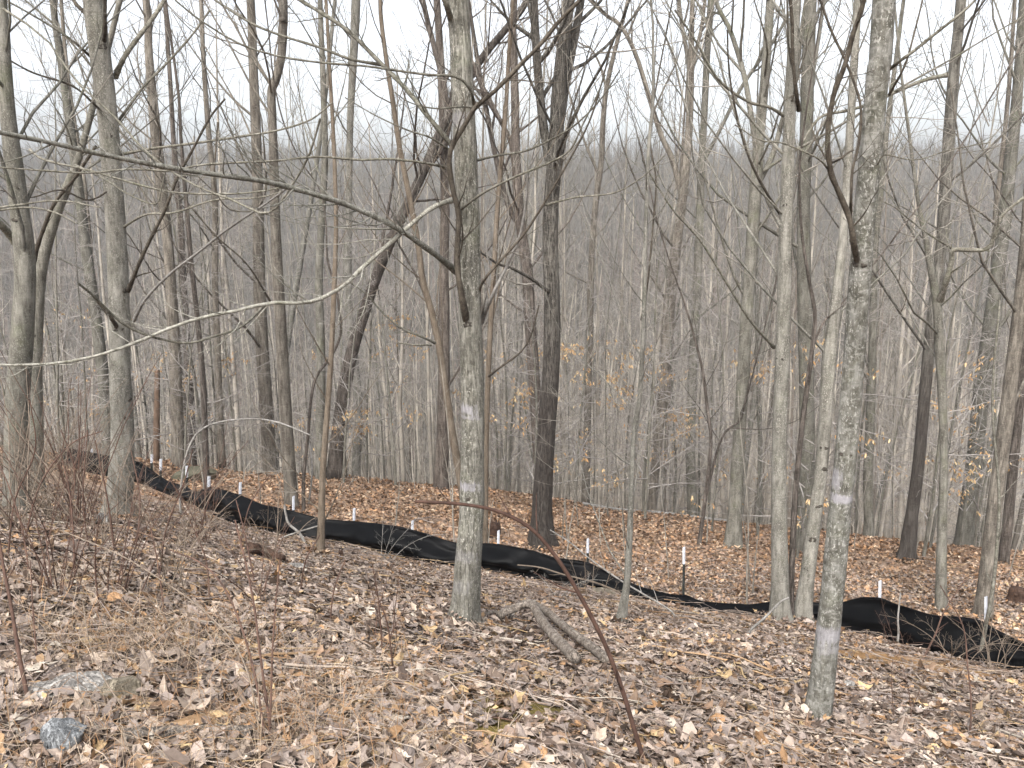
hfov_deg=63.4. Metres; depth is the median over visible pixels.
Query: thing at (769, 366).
forest tree
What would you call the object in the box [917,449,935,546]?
seedling
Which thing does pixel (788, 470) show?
young tree
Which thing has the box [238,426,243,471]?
seedling
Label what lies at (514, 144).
bare tree
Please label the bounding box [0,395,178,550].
bramble
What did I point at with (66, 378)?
forest tree
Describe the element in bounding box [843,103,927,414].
forest tree
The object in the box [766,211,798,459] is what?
forest tree
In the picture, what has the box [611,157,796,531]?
young tree
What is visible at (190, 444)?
dead sapling
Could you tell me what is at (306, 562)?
upright shoot
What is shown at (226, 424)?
forest tree
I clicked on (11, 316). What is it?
forest tree
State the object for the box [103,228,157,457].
forest tree
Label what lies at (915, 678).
stick
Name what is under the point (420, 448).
seedling
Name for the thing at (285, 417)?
bare tree
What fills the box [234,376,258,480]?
seedling
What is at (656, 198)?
forest tree
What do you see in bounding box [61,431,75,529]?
upright shoot
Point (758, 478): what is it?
young tree
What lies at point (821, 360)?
young tree
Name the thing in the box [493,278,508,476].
forest tree
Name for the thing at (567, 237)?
forest tree
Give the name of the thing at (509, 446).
young tree
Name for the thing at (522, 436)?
young tree
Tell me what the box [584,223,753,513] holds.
young tree
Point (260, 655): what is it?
cane
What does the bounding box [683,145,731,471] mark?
forest tree
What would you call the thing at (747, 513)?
seedling
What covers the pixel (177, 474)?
rock
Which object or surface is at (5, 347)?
young tree
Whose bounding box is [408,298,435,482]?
forest tree
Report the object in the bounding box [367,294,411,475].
forest tree
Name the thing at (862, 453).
forest tree
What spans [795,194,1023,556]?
young tree
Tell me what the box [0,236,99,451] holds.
young tree
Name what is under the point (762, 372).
forest tree
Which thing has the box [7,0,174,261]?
bare tree
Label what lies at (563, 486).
seedling
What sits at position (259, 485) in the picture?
seedling
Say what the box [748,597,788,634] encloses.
stick
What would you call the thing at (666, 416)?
young tree
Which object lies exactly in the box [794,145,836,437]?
forest tree
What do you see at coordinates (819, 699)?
bare tree
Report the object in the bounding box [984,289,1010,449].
forest tree
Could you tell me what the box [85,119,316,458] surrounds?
young tree
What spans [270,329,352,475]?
young tree
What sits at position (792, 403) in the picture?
forest tree
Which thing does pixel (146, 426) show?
seedling
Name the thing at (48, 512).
bramble
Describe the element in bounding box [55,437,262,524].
bramble
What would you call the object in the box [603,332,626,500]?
forest tree
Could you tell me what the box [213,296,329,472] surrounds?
young tree
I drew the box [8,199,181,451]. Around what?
young tree
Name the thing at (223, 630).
cane
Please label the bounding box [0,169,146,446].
young tree
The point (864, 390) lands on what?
forest tree
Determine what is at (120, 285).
bare tree
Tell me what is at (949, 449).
young tree
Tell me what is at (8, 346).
young tree
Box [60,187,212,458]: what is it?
young tree
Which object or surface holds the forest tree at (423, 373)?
on the ground at (534, 705)
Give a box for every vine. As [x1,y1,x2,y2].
[248,0,349,513]
[308,441,312,504]
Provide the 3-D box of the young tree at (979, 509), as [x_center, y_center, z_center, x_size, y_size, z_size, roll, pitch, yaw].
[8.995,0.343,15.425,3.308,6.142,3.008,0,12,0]
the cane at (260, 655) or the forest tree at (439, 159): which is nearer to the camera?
the cane at (260, 655)
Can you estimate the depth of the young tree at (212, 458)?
17.34 m
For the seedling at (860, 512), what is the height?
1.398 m
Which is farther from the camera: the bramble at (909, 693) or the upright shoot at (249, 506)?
the upright shoot at (249, 506)
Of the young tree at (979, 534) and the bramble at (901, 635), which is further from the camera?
the young tree at (979, 534)
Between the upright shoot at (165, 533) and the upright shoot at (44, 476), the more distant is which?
the upright shoot at (44, 476)
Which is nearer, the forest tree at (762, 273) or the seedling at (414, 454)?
the seedling at (414, 454)
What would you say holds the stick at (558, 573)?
on the ground at (534, 705)
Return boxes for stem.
[922,580,964,659]
[940,585,979,729]
[980,300,1020,650]
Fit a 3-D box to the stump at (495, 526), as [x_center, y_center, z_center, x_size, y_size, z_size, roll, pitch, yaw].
[-0.240,2.099,11.996,0.203,0.300,0.223,-9,15,-37]
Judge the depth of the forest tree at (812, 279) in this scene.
32.69 m
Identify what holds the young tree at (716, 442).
on the ground at (534, 705)
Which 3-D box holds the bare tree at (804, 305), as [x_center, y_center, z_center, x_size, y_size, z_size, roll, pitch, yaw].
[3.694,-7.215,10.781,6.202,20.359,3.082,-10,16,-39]
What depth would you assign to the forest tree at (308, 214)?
21.55 m
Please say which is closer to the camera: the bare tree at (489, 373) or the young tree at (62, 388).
the bare tree at (489, 373)
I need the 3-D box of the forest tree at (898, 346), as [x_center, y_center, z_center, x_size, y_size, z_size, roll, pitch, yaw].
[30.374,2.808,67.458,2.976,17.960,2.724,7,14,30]
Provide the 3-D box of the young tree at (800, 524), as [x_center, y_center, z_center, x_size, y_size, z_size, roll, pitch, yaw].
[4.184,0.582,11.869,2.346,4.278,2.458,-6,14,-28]
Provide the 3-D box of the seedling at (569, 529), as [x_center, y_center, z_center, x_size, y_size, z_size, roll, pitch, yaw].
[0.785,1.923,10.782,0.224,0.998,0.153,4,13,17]
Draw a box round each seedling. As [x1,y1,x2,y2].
[136,385,154,469]
[173,413,183,470]
[179,380,209,488]
[221,370,249,475]
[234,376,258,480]
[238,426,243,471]
[254,464,271,503]
[257,435,298,508]
[273,411,303,488]
[297,397,327,487]
[347,430,354,486]
[365,450,371,482]
[393,468,405,525]
[397,421,426,488]
[419,413,424,485]
[437,438,453,505]
[439,359,460,541]
[485,503,495,542]
[553,424,578,524]
[555,429,587,540]
[562,440,575,538]
[563,494,582,558]
[592,478,603,542]
[606,503,627,558]
[653,393,687,578]
[699,460,715,543]
[736,500,751,582]
[737,394,767,603]
[749,519,759,592]
[854,472,869,548]
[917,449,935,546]
[1009,525,1023,574]
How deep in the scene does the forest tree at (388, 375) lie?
80.53 m
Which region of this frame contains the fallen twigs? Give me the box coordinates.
[0,472,1023,767]
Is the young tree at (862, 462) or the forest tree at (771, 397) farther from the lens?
the forest tree at (771, 397)
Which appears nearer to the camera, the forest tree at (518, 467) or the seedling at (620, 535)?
the seedling at (620, 535)
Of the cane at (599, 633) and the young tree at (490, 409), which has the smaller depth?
the cane at (599, 633)
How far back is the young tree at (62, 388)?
16.39 m
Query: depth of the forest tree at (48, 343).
46.68 m
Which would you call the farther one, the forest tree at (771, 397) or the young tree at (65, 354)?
the forest tree at (771, 397)
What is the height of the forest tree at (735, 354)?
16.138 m
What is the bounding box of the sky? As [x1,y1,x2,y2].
[0,0,1023,182]
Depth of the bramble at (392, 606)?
4.75 m
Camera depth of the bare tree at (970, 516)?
15.34 m
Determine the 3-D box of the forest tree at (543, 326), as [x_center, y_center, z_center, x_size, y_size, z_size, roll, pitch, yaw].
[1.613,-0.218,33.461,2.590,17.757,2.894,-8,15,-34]
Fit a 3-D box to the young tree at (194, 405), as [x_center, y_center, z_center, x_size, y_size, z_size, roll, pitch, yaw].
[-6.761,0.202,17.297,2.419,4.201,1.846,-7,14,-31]
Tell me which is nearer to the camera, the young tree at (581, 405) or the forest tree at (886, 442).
the young tree at (581, 405)
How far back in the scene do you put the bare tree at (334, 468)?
15.43 m
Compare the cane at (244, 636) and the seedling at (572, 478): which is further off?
the seedling at (572, 478)
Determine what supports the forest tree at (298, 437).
on the ground at (534, 705)
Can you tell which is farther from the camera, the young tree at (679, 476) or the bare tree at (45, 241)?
the young tree at (679, 476)
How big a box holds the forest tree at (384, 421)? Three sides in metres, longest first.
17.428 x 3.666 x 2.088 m
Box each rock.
[10,671,111,701]
[40,717,86,757]
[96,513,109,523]
[99,676,140,707]
[171,466,218,480]
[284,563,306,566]
[593,587,615,596]
[844,680,856,688]
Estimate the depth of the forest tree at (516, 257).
34.11 m
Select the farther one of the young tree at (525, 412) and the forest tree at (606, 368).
the forest tree at (606, 368)
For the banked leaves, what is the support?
on the ground at (534, 705)
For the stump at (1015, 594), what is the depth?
10.08 m
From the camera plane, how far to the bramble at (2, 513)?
6.40 m
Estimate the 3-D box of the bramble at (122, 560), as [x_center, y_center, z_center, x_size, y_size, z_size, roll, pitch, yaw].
[-2.136,0.828,4.908,0.780,0.901,1.193,4,13,19]
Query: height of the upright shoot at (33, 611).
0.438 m
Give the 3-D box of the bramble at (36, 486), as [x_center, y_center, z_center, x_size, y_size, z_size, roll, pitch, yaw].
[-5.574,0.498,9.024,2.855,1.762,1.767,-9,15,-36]
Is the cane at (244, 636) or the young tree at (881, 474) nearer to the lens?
the cane at (244, 636)
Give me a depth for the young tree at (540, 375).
13.86 m
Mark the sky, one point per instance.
(404, 10)
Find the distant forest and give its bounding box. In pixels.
[0,122,1023,536]
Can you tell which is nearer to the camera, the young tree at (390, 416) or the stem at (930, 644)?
the stem at (930, 644)
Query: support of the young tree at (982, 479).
on the ground at (534, 705)
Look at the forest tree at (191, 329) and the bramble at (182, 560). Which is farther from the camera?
the forest tree at (191, 329)
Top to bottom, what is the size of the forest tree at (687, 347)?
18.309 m
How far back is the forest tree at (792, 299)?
26.45 m
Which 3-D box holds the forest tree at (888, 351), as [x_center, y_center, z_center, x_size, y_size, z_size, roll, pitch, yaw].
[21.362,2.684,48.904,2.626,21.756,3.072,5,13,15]
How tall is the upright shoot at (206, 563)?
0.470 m
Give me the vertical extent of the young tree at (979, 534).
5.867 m
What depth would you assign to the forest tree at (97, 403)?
56.66 m
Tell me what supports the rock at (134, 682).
on the ground at (534, 705)
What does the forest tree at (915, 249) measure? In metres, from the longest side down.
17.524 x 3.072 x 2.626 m
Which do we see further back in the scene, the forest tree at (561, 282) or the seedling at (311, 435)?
the forest tree at (561, 282)
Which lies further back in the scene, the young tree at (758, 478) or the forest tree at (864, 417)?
the forest tree at (864, 417)
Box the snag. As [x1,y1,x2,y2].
[153,369,159,461]
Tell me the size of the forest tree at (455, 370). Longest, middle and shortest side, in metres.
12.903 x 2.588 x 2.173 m
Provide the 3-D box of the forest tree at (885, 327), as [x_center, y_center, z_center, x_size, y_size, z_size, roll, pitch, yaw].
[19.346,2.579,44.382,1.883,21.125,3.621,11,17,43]
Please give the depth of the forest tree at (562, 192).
20.66 m
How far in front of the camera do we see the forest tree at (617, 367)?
55.82 m
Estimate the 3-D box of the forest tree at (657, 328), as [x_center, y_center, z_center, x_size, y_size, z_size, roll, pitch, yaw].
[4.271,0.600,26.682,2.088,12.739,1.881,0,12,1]
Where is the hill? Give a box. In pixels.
[0,167,1023,496]
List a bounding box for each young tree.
[0,17,166,463]
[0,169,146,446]
[0,221,94,451]
[0,223,61,439]
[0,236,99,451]
[0,243,108,451]
[0,253,106,452]
[0,287,66,444]
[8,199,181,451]
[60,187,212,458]
[64,119,263,462]
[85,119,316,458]
[93,266,227,458]
[131,179,280,466]
[131,182,258,467]
[131,286,239,450]
[134,125,315,466]
[135,292,250,469]
[143,197,315,471]
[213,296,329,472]
[225,232,370,463]
[227,306,335,470]
[250,415,307,470]
[256,218,428,473]
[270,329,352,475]
[277,178,459,478]
[288,203,457,484]
[292,293,401,477]
[293,122,454,477]
[296,231,423,484]
[392,218,524,462]
[413,285,530,486]
[435,230,600,490]
[435,322,531,489]
[452,194,586,490]
[457,305,591,490]
[483,230,610,478]
[483,286,615,506]
[484,378,529,490]
[493,130,717,514]
[498,188,666,502]
[498,216,668,499]
[499,355,559,490]
[521,285,668,508]
[554,314,686,507]
[564,199,768,497]
[578,234,729,518]
[580,220,738,512]
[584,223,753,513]
[597,233,737,510]
[602,313,734,508]
[610,99,824,486]
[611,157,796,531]
[613,314,755,515]
[638,94,816,544]
[640,350,770,524]
[650,317,771,514]
[650,423,708,511]
[653,230,767,516]
[679,269,817,536]
[681,274,892,557]
[749,285,938,533]
[750,233,905,484]
[753,414,825,521]
[787,251,952,518]
[787,383,894,528]
[791,357,922,529]
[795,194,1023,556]
[818,104,1023,547]
[826,225,997,536]
[826,404,924,538]
[853,344,980,539]
[863,260,1023,545]
[888,354,1001,542]
[897,408,1023,546]
[911,255,1023,546]
[929,339,1021,547]
[949,332,1023,546]
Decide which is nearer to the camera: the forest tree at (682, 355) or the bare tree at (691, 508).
the bare tree at (691, 508)
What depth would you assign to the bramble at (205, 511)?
7.41 m
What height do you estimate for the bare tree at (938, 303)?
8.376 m
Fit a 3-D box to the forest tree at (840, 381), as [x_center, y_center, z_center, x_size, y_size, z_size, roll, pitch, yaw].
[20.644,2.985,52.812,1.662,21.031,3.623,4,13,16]
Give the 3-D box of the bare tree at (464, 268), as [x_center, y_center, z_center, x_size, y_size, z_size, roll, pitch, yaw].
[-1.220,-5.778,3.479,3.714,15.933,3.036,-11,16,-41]
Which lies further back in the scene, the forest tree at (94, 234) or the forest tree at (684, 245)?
the forest tree at (94, 234)
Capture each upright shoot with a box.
[0,465,29,571]
[7,400,35,555]
[24,560,37,654]
[25,431,101,536]
[43,520,55,583]
[60,451,82,576]
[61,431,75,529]
[80,430,89,548]
[88,515,105,611]
[95,440,114,548]
[124,450,140,547]
[146,525,168,608]
[160,450,199,570]
[190,520,210,604]
[235,500,254,581]
[241,475,269,541]
[300,533,321,588]
[328,560,345,618]
[372,565,386,649]
[372,590,393,666]
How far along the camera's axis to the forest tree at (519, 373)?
55.14 m
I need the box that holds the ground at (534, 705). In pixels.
[0,449,1023,767]
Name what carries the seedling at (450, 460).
on the ground at (534, 705)
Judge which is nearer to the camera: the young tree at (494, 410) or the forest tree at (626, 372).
the young tree at (494, 410)
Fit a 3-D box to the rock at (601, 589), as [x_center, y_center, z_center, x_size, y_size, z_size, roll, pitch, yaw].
[1.000,2.313,9.140,0.304,0.100,0.194,1,12,6]
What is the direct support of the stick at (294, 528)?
on the ground at (534, 705)
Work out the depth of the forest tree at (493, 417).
59.03 m
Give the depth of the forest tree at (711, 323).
31.66 m
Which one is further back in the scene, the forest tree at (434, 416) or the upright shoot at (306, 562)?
the forest tree at (434, 416)
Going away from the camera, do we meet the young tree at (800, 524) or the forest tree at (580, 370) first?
the young tree at (800, 524)
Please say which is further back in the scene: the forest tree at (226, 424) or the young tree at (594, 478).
the forest tree at (226, 424)
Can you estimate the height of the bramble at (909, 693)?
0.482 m
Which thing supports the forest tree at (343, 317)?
on the ground at (534, 705)
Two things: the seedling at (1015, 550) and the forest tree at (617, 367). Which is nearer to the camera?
the seedling at (1015, 550)
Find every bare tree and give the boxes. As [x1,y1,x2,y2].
[0,0,155,455]
[0,0,180,512]
[0,0,345,517]
[0,0,678,628]
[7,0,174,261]
[20,0,184,468]
[21,0,232,492]
[24,1,242,488]
[28,1,232,464]
[31,0,225,467]
[66,0,293,474]
[146,0,316,507]
[224,0,420,554]
[261,0,453,476]
[267,0,393,478]
[299,0,460,501]
[326,0,594,479]
[343,0,544,489]
[393,0,628,542]
[412,0,623,469]
[455,0,711,551]
[506,0,786,621]
[522,0,665,502]
[584,0,737,510]
[584,0,811,515]
[610,0,822,624]
[647,0,914,553]
[651,0,1023,623]
[672,0,1023,549]
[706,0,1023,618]
[733,0,993,730]
[740,0,1023,562]
[784,0,993,536]
[801,0,1023,613]
[878,10,1023,621]
[906,0,1023,546]
[915,0,1016,531]
[915,5,1023,563]
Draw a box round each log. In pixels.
[123,724,252,742]
[246,542,285,562]
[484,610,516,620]
[496,599,580,663]
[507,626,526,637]
[535,601,609,664]
[582,502,726,521]
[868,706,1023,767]
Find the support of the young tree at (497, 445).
on the ground at (534, 705)
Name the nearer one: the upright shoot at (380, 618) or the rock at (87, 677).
the rock at (87, 677)
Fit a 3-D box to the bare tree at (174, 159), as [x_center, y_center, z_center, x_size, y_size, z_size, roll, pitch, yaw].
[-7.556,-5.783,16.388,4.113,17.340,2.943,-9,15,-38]
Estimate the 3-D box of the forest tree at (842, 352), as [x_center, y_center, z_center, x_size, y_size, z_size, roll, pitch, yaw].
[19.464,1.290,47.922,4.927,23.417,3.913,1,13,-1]
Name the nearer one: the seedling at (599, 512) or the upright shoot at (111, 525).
the upright shoot at (111, 525)
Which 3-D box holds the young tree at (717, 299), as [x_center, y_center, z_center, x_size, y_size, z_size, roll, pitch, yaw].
[3.398,-0.978,13.536,3.653,7.247,4.698,0,12,0]
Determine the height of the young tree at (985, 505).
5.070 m
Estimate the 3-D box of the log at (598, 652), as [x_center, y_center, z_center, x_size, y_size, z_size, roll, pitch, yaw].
[0.372,1.659,5.635,0.063,0.464,1.559,-3,12,-14]
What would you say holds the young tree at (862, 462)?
on the ground at (534, 705)
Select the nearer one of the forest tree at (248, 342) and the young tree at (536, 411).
the young tree at (536, 411)
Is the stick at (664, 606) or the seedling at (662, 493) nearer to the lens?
the stick at (664, 606)
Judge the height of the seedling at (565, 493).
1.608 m
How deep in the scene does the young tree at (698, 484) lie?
20.98 m
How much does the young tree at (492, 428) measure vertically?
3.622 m
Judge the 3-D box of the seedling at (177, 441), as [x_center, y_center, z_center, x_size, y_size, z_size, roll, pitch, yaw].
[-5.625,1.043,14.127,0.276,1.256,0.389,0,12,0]
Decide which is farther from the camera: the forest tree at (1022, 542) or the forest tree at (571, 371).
the forest tree at (571, 371)
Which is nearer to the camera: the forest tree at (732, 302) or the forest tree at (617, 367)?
the forest tree at (617, 367)
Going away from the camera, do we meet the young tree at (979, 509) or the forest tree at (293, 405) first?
the young tree at (979, 509)
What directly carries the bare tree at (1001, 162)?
on the ground at (534, 705)
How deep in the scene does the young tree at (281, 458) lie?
24.34 m
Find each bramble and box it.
[0,334,78,531]
[0,349,137,491]
[0,350,161,525]
[0,372,132,522]
[0,379,157,492]
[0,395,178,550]
[0,415,149,596]
[33,440,219,594]
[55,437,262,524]
[116,404,247,544]
[132,460,262,597]
[185,517,299,604]
[242,455,317,562]
[363,508,443,561]
[364,562,414,641]
[531,571,606,601]
[566,542,636,604]
[876,596,950,657]
[879,612,1022,665]
[886,651,958,723]
[918,577,1023,669]
[926,672,1010,735]
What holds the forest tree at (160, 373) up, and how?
on the ground at (534, 705)
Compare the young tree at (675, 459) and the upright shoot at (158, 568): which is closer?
the upright shoot at (158, 568)
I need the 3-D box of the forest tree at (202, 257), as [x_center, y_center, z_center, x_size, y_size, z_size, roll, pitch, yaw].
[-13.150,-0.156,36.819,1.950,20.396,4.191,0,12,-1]
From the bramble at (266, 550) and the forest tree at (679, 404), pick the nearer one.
the bramble at (266, 550)
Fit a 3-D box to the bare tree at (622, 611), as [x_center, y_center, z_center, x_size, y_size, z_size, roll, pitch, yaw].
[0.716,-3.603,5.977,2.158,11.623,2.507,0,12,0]
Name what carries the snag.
on the ground at (534, 705)
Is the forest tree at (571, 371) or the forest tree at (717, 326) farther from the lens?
the forest tree at (571, 371)
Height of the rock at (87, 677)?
0.112 m
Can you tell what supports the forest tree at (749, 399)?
on the ground at (534, 705)
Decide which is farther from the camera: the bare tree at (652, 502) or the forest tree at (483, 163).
the forest tree at (483, 163)
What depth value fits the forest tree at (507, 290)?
37.12 m
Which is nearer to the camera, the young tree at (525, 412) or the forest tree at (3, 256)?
the young tree at (525, 412)
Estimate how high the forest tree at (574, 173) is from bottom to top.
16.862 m
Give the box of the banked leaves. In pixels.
[1,461,1021,737]
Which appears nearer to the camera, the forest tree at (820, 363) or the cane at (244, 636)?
the cane at (244, 636)
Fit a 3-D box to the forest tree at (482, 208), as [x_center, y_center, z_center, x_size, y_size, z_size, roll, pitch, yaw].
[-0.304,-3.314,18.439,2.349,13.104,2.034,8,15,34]
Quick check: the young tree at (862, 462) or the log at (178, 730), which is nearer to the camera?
the log at (178, 730)
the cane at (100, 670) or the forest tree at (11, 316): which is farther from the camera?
the forest tree at (11, 316)
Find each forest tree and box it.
[0,181,72,429]
[0,223,11,296]
[0,258,12,407]
[5,150,86,444]
[31,0,104,347]
[31,0,162,457]
[44,245,77,435]
[50,336,82,446]
[74,378,99,451]
[76,117,161,458]
[81,0,205,464]
[81,305,99,428]
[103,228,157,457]
[107,2,178,368]
[126,114,180,365]
[128,182,197,451]
[136,325,169,434]
[144,261,170,457]
[146,310,170,455]
[150,146,205,365]
[160,248,210,442]
[178,147,225,468]
[180,231,230,465]
[186,66,269,471]
[186,269,227,463]
[201,322,252,468]
[224,324,251,470]
[239,0,339,445]
[240,210,300,462]
[240,293,275,421]
[257,0,402,465]
[292,398,301,472]
[296,389,315,469]
[315,77,399,427]
[324,218,392,426]
[330,329,379,474]
[338,84,427,472]
[344,174,398,478]
[363,174,436,482]
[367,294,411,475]
[371,245,451,482]
[372,412,396,477]
[373,308,404,465]
[375,368,394,478]
[376,366,422,481]
[387,349,405,460]
[388,273,437,482]
[394,311,411,480]
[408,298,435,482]
[412,0,458,346]
[412,355,455,482]
[420,277,458,429]
[423,0,526,385]
[435,0,539,365]
[435,255,494,456]
[460,353,509,475]
[476,119,529,471]
[485,0,540,486]
[485,0,582,493]
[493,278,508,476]
[495,92,543,437]
[498,0,621,490]
[498,238,532,471]
[522,198,592,413]
[529,126,581,386]
[533,13,596,343]
[533,155,592,497]
[535,0,613,496]
[565,278,585,485]
[568,294,615,485]
[574,301,591,501]
[594,296,624,472]
[599,225,635,464]
[603,212,635,443]
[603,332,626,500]
[604,244,645,507]
[609,345,629,504]
[612,1,710,463]
[619,204,683,448]
[625,1,744,511]
[631,243,654,389]
[634,286,657,504]
[657,120,740,511]
[667,335,708,512]
[668,335,687,509]
[677,292,698,403]
[679,204,738,480]
[680,0,797,524]
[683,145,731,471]
[686,214,735,472]
[704,269,730,481]
[704,291,718,473]
[709,278,768,475]
[716,242,741,379]
[718,237,775,519]
[724,154,816,523]
[728,241,775,441]
[733,120,796,421]
[734,319,767,520]
[739,45,834,521]
[742,0,908,517]
[747,180,828,524]
[750,62,837,522]
[755,0,858,526]
[761,115,835,481]
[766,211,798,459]
[771,134,841,490]
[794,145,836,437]
[814,301,838,443]
[814,319,835,432]
[815,248,877,460]
[818,199,849,452]
[835,243,898,533]
[835,275,847,420]
[837,2,933,519]
[838,330,888,533]
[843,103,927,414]
[860,239,902,505]
[860,250,909,494]
[860,365,883,510]
[862,287,892,494]
[863,340,902,475]
[873,209,936,499]
[875,53,1012,513]
[876,359,902,519]
[877,242,903,503]
[877,276,916,508]
[878,182,969,534]
[887,315,912,438]
[906,294,957,537]
[910,0,1017,474]
[914,285,961,464]
[917,261,979,534]
[945,309,971,424]
[948,238,1004,473]
[980,210,1020,484]
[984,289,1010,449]
[986,277,1023,475]
[1011,493,1023,549]
[1019,425,1023,550]
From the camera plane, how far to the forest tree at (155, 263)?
27.82 m
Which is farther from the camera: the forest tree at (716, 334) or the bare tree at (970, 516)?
the forest tree at (716, 334)
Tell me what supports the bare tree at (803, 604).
on the ground at (534, 705)
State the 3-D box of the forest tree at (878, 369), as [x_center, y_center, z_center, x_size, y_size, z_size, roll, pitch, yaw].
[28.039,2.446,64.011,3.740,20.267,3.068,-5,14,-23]
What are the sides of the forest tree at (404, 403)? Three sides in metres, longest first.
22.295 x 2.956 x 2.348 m
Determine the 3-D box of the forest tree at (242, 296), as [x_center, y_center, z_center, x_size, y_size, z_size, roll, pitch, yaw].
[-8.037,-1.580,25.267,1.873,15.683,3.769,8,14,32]
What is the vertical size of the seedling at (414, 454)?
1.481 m
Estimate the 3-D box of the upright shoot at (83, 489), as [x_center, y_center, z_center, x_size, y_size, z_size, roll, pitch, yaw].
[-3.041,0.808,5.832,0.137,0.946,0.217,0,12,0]
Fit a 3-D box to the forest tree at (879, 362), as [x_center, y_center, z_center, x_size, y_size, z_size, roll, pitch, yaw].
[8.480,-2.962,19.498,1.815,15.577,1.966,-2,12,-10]
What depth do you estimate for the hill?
143.09 m
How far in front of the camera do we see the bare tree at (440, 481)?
15.88 m
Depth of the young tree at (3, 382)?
20.97 m
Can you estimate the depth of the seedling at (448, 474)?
12.77 m
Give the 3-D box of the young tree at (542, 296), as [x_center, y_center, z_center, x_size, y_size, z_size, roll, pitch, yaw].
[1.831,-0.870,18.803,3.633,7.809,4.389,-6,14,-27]
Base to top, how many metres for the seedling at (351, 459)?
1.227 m
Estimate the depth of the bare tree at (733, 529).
11.47 m
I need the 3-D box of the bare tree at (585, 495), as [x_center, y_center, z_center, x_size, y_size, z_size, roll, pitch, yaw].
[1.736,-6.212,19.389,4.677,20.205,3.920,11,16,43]
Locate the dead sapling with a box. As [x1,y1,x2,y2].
[179,408,309,512]
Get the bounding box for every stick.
[281,526,316,538]
[283,505,306,543]
[517,564,619,592]
[550,530,674,617]
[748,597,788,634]
[849,631,966,680]
[896,592,900,640]
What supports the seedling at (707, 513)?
on the ground at (534, 705)
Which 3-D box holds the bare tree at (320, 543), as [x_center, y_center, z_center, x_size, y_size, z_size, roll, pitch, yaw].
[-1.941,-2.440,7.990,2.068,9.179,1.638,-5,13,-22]
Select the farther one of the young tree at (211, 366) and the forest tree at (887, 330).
the forest tree at (887, 330)
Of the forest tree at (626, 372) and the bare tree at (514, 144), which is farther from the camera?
the forest tree at (626, 372)
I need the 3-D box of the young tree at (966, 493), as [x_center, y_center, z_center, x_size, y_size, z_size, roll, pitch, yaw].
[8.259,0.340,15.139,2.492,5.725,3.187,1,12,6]
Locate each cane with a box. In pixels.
[0,539,28,694]
[60,525,259,740]
[82,600,133,726]
[170,549,265,745]
[234,520,272,745]
[264,560,280,745]
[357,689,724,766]
[415,485,645,758]
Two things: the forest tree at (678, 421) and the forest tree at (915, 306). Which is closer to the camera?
the forest tree at (915, 306)
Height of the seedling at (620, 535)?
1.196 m
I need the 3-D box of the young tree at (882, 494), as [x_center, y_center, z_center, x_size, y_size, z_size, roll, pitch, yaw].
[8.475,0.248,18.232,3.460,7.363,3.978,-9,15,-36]
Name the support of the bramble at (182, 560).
on the ground at (534, 705)
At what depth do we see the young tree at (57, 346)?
13.82 m
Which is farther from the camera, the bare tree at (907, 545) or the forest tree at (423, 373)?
the forest tree at (423, 373)
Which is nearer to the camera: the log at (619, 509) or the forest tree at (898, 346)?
the log at (619, 509)
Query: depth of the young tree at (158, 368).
24.12 m
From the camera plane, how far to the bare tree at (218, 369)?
15.17 m
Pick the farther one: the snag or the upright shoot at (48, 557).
the snag
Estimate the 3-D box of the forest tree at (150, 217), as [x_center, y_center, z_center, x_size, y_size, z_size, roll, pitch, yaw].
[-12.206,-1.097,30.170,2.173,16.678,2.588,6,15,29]
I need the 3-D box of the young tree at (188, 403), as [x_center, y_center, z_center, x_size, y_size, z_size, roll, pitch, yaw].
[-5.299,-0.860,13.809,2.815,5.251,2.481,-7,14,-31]
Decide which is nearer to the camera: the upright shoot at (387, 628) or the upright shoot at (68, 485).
the upright shoot at (387, 628)
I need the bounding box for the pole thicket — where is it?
[0,0,1023,549]
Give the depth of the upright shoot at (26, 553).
5.09 m
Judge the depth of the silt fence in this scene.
9.67 m
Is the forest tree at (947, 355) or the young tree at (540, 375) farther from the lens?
the forest tree at (947, 355)
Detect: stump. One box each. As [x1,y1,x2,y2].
[489,518,500,539]
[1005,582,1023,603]
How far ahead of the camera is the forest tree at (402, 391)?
68.36 m
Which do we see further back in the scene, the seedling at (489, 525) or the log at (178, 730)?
the seedling at (489, 525)
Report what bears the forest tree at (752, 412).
on the ground at (534, 705)
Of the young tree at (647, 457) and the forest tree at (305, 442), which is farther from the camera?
the forest tree at (305, 442)
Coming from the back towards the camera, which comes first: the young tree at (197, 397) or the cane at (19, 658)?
the young tree at (197, 397)
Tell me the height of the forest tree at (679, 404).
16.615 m
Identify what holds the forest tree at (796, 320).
on the ground at (534, 705)
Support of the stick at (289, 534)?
on the ground at (534, 705)
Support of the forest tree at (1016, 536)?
on the ground at (534, 705)
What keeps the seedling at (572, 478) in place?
on the ground at (534, 705)
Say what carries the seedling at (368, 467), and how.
on the ground at (534, 705)
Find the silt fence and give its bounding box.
[62,447,1023,671]

